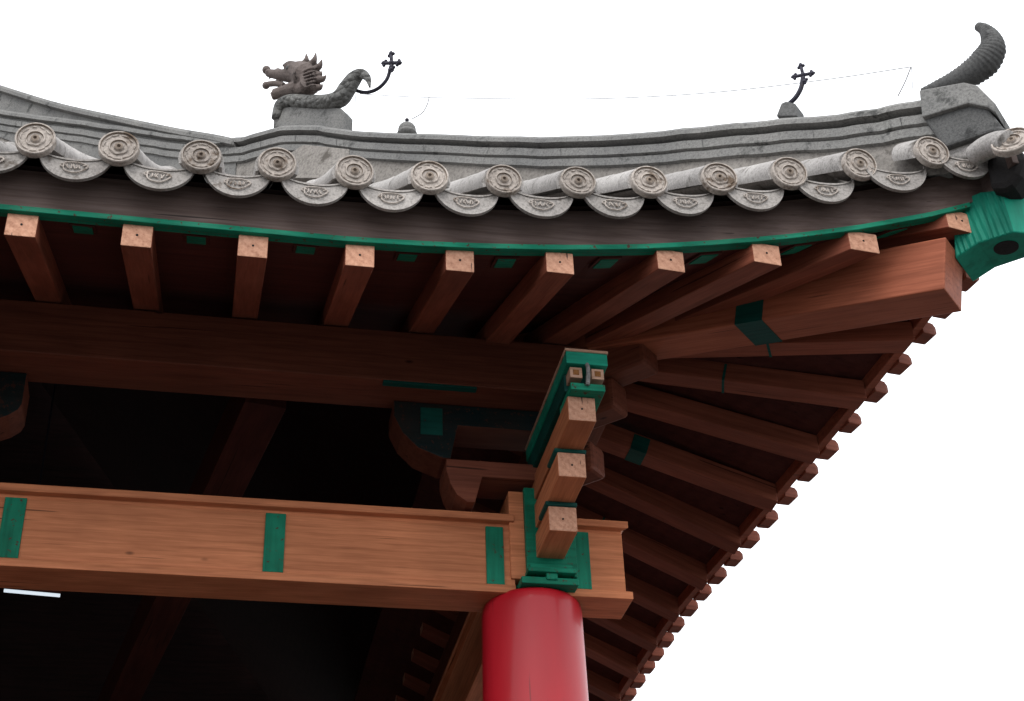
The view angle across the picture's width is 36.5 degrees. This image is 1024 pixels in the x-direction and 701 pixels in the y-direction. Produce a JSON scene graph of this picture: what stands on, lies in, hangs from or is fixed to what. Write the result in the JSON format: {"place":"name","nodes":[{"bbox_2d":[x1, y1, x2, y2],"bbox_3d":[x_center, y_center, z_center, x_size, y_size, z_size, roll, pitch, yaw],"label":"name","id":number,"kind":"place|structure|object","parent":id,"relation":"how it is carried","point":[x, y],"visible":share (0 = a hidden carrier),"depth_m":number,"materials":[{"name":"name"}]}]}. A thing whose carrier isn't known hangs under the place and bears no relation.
{"place":"outdoors","nodes":[
{"label":"outdoors","id":0,"kind":"place"},
{"bbox_2d":[0,83,1023,700],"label":"temple hall","id":1,"kind":"structure","parent":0,"point":[348,415],"depth_m":6.79,"materials":[{"name":"brown wood"}]},
{"bbox_2d":[4,384,61,596],"bbox_3d":[-2.746,0.662,9.281,0.309,1.772,0.065,5,-34,-10],"label":"tube lamp","id":2,"kind":"object","parent":1,"relation":"hanging from","point":[51,593],"visible":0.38,"depth_m":8.83,"materials":[{"name":"white glowing glass"},{"name":"metal"}]},
{"bbox_2d":[262,53,370,129],"bbox_3d":[-1.210,-1.580,9.496,0.883,0.895,0.181,-22,-38,26],"label":"dragon ornament","id":3,"kind":"object","parent":1,"relation":"on","point":[298,102],"visible":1,"depth_m":9.47,"materials":[{"name":"grey stone"}]},
{"bbox_2d":[356,51,401,93],"bbox_3d":[-0.806,-1.654,9.302,0.386,0.240,0.049,-24,-39,29],"label":"iron cross","id":4,"kind":"object","parent":1,"relation":"on","point":[391,63],"visible":0.98,"depth_m":9.24,"materials":[{"name":"black metal"}]},
{"bbox_2d":[397,118,416,133],"bbox_3d":[-0.600,-1.272,8.879,0.116,0.146,0.116,5,-34,-10],"label":"dome cap","id":5,"kind":"object","parent":1,"relation":"on","point":[406,126],"visible":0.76,"depth_m":8.82,"materials":[{"name":"grey stone"}]},
{"bbox_2d":[362,67,909,98],"bbox_3d":[0.440,-1.404,8.136,3.188,1.600,0.004,-22,-39,27],"label":"conductor wire","id":6,"kind":"object","parent":1,"relation":"attached to","point":[647,96],"visible":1,"depth_m":7.81,"materials":[{"name":"white metal"}]},
{"bbox_2d":[777,63,814,118],"bbox_3d":[1.341,-1.207,7.293,0.205,0.348,0.100,-22,-39,27],"label":"iron cross","id":7,"kind":"object","parent":1,"relation":"on","point":[789,109],"visible":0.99,"depth_m":7.28,"materials":[{"name":"metal"}]},
{"bbox_2d":[898,67,910,95],"bbox_3d":[1.759,-1.206,6.960,0.091,0.132,0.006,-22,-39,27],"label":"wire prop","id":8,"kind":"object","parent":1,"relation":"on","point":[905,81],"visible":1,"depth_m":6.96,"materials":[{"name":"white metal"}]},
{"bbox_2d":[921,22,1005,89],"bbox_3d":[1.972,-1.282,6.830,0.396,0.312,0.138,-19,-37,23],"label":"curled tail ornament","id":9,"kind":"object","parent":1,"relation":"on","point":[983,62],"visible":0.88,"depth_m":6.72,"materials":[{"name":"stone"}]},
{"bbox_2d":[0,0,1023,700],"label":"sky","id":10,"kind":"structure","parent":0,"point":[895,572],"materials":[{"name":"white"}]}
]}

